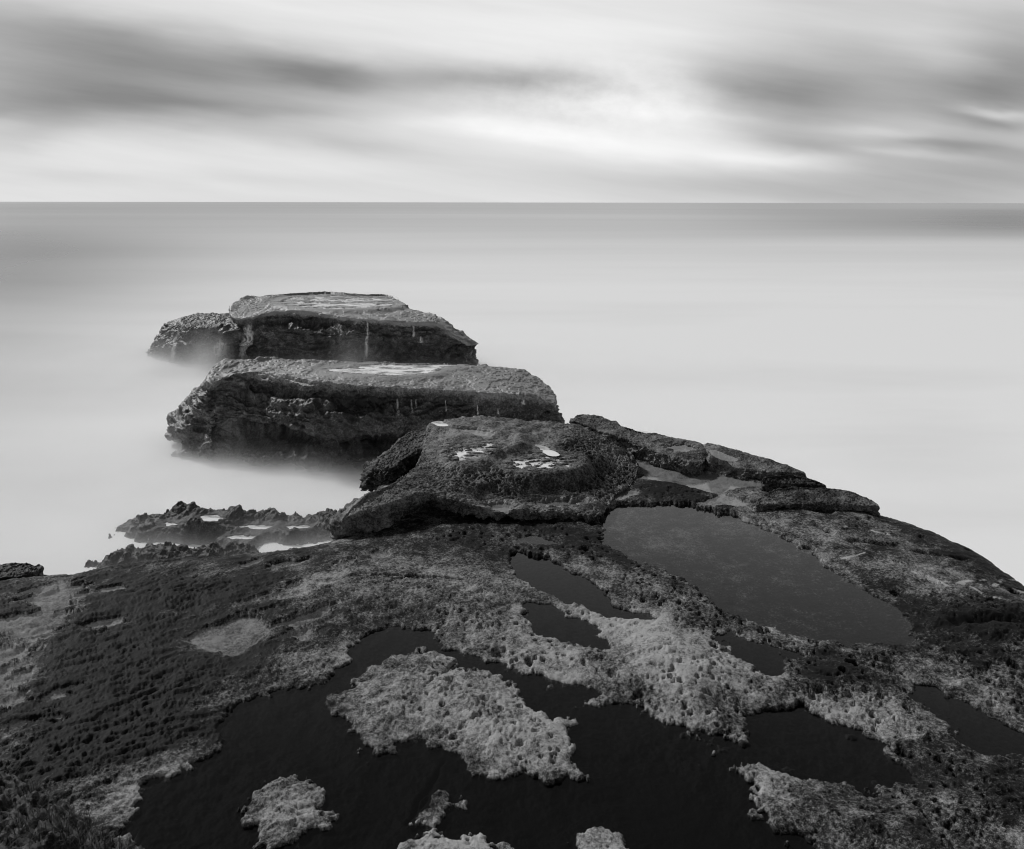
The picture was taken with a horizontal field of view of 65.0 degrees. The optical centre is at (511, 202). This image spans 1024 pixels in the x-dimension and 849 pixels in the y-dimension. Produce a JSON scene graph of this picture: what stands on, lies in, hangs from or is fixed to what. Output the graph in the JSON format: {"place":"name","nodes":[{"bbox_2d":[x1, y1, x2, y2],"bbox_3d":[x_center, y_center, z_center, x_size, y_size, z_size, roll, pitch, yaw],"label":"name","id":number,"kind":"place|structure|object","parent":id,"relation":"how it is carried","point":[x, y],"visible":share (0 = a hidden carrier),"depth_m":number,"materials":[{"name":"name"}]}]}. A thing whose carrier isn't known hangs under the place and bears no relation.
{"place":"outdoors","nodes":[
{"label":"outdoors","id":0,"kind":"place"},
{"bbox_2d":[0,202,1023,585],"bbox_3d":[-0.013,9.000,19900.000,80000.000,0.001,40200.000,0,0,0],"label":"sea","id":1,"kind":"structure","parent":0,"point":[872,352],"depth_m":57.44,"materials":[{"name":"liquid"}]},
{"bbox_2d":[145,312,229,364],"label":"sea rock","id":2,"kind":"object","parent":1,"relation":"in","point":[192,339],"visible":0.73,"depth_m":44.40,"materials":[{"name":"grey stone"}]},
{"bbox_2d":[84,501,336,567],"bbox_3d":[-7.407,8.859,21.100,7.988,1.058,4.600,0,0,0],"label":"reef","id":3,"kind":"object","parent":1,"relation":"in","point":[192,527],"visible":0.49,"depth_m":21.34},
{"bbox_2d":[200,515,222,520],"bbox_3d":[-8.178,8.568,21.821,0.756,0.001,0.492,0,0,0],"label":"rock pool","id":4,"kind":"object","parent":3,"relation":"on","point":[207,518],"visible":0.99,"depth_m":21.78,"materials":[{"name":"white liquid"}]},
{"bbox_2d":[228,535,253,538],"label":"rock pool","id":5,"kind":"object","parent":3,"relation":"on","point":[238,537],"visible":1,"depth_m":21.17,"materials":[{"name":"white liquid"}]},
{"bbox_2d":[239,525,271,528],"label":"rock pool","id":6,"kind":"object","parent":3,"relation":"in","point":[256,527],"visible":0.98,"depth_m":21.79,"materials":[{"name":"white liquid"}]},
{"bbox_2d":[287,525,309,528],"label":"rock pool","id":7,"kind":"object","parent":3,"relation":"on","point":[291,527],"visible":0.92,"depth_m":21.75,"materials":[{"name":"white liquid"}]},
{"bbox_2d":[216,291,478,365],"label":"sea rock","id":8,"kind":"object","parent":1,"relation":"in","point":[284,326],"visible":0.88,"depth_m":43.24,"materials":[{"name":"grey stone"}]},
{"bbox_2d":[214,340,228,359],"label":"waterfall","id":9,"kind":"structure","parent":8,"relation":"on","point":[219,346],"depth_m":43.60,"materials":[{"name":"white liquid"}]},
{"bbox_2d":[238,325,252,358],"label":"waterfall","id":10,"kind":"structure","parent":8,"relation":"on","point":[244,347],"depth_m":43.12,"materials":[{"name":"white liquid"}]},
{"bbox_2d":[290,295,401,308],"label":"rock pool","id":11,"kind":"object","parent":8,"relation":"on","point":[361,305],"visible":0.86,"depth_m":46.79,"materials":[{"name":"white liquid"}]},
{"bbox_2d":[365,323,367,355],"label":"waterfall","id":12,"kind":"structure","parent":8,"relation":"on","point":[366,342],"depth_m":42.41,"materials":[{"name":"white liquid"}]},
{"bbox_2d":[164,356,564,472],"bbox_3d":[-5.572,7.631,28.929,14.923,3.771,5.887,0,0,0],"label":"sea rock","id":13,"kind":"object","parent":1,"relation":"in","point":[311,415],"visible":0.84,"depth_m":27.42,"materials":[{"name":"grey stone"}]},
{"bbox_2d":[328,364,454,374],"bbox_3d":[-4.420,6.041,28.962,4.721,0.001,2.304,0,0,0],"label":"rock pool","id":14,"kind":"object","parent":13,"relation":"on","point":[377,369],"visible":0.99,"depth_m":29.04,"materials":[{"name":"white liquid"}]},
{"bbox_2d":[0,458,1023,848],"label":"rock shelf","id":15,"kind":"object","parent":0,"point":[120,684],"visible":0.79,"depth_m":7.11,"materials":[{"name":"grey stone"}]},
{"bbox_2d":[0,562,43,580],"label":"rock slab","id":16,"kind":"object","parent":15,"relation":"on","point":[13,570],"visible":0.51,"depth_m":8.68,"materials":[{"name":"grey stone"}]},
{"bbox_2d":[0,754,151,848],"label":"grassy bank","id":17,"kind":"structure","parent":15,"relation":"on","point":[33,800],"depth_m":4.78,"materials":[{"name":"grey plant"}]},
{"bbox_2d":[359,429,426,491],"bbox_3d":[-1.731,3.995,12.027,1.267,1.008,1.375,0,0,0],"label":"boulder","id":18,"kind":"object","parent":15,"relation":"on","point":[398,460],"visible":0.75,"depth_m":11.67,"materials":[{"name":"grey stone"}]},
{"bbox_2d":[325,415,643,539],"bbox_3d":[-0.169,4.512,11.204,4.263,2.264,3.382,0,0,0],"label":"rock ledge","id":19,"kind":"object","parent":15,"relation":"on","point":[594,478],"visible":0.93,"depth_m":10.75,"materials":[{"name":"grey stone"}]},
{"bbox_2d":[431,421,447,425],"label":"rock pool","id":20,"kind":"object","parent":19,"relation":"on","point":[441,424],"visible":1,"depth_m":12.50,"materials":[{"name":"white liquid"}]},
{"bbox_2d":[454,443,492,459],"bbox_3d":[-0.521,3.539,11.490,0.541,0.001,1.052,0,0,40],"label":"rock pool","id":21,"kind":"object","parent":19,"relation":"on","point":[460,454],"visible":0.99,"depth_m":11.41,"materials":[{"name":"white liquid"}]},
{"bbox_2d":[509,457,568,468],"bbox_3d":[0.418,3.643,11.217,0.996,0.001,0.588,0,0,0],"label":"rock pool","id":22,"kind":"object","parent":19,"relation":"on","point":[545,464],"visible":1,"depth_m":11.21,"materials":[{"name":"white liquid"}]},
{"bbox_2d":[535,445,559,455],"bbox_3d":[0.497,3.610,11.719,0.198,0.001,0.648,0,0,-23],"label":"rock pool","id":23,"kind":"object","parent":19,"relation":"on","point":[547,451],"visible":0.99,"depth_m":11.60,"materials":[{"name":"white liquid"}]},
{"bbox_2d":[120,626,914,848],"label":"rock pool","id":24,"kind":"object","parent":15,"relation":"on","point":[651,784],"visible":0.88,"depth_m":5.63,"materials":[{"name":"liquid"}]},
{"bbox_2d":[521,602,610,651],"bbox_3d":[0.477,4.016,7.641,1.228,0.001,0.649,0,0,35],"label":"rock pool","id":25,"kind":"object","parent":15,"relation":"on","point":[548,620],"visible":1,"depth_m":7.59,"materials":[{"name":"liquid"}]},
{"bbox_2d":[510,552,656,620],"bbox_3d":[0.579,4.006,8.362,0.719,0.001,2.150,0,0,-40],"label":"rock pool","id":26,"kind":"object","parent":15,"relation":"on","point":[548,576],"visible":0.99,"depth_m":8.40,"materials":[{"name":"liquid"}]},
{"bbox_2d":[569,414,705,476],"bbox_3d":[1.863,4.504,12.838,2.784,2.059,0.920,0,0,38],"label":"rock slab","id":27,"kind":"object","parent":15,"relation":"on","point":[684,457],"visible":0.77,"depth_m":12.39,"materials":[{"name":"grey stone"}]},
{"bbox_2d":[704,443,806,479],"bbox_3d":[3.511,4.577,11.767,1.660,1.851,0.640,0,0,36],"label":"rock slab","id":28,"kind":"object","parent":15,"relation":"on","point":[736,463],"visible":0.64,"depth_m":11.71,"materials":[{"name":"grey stone"}]},
{"bbox_2d":[711,630,803,675],"bbox_3d":[2.107,3.993,7.189,0.942,0.001,0.636,0,0,45],"label":"rock pool","id":29,"kind":"object","parent":15,"relation":"on","point":[765,658],"visible":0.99,"depth_m":7.12,"materials":[{"name":"liquid"}]},
{"bbox_2d":[760,474,825,491],"bbox_3d":[3.858,4.327,11.008,0.907,1.157,0.222,0,0,10],"label":"rock slab","id":30,"kind":"object","parent":15,"relation":"on","point":[770,483],"visible":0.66,"depth_m":10.99,"materials":[{"name":"grey stone"}]},
{"bbox_2d":[752,486,879,516],"bbox_3d":[3.902,4.407,10.432,1.621,1.332,0.475,0,0,5],"label":"rock slab","id":31,"kind":"object","parent":15,"relation":"on","point":[823,499],"visible":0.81,"depth_m":10.33,"materials":[{"name":"grey stone"}]},
{"bbox_2d":[905,684,1023,756],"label":"rock pool","id":32,"kind":"object","parent":15,"relation":"on","point":[989,735],"visible":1,"depth_m":6.11,"materials":[{"name":"liquid"}]},
{"bbox_2d":[0,0,1023,202],"label":"sky","id":33,"kind":"structure","parent":0,"point":[532,101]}
]}

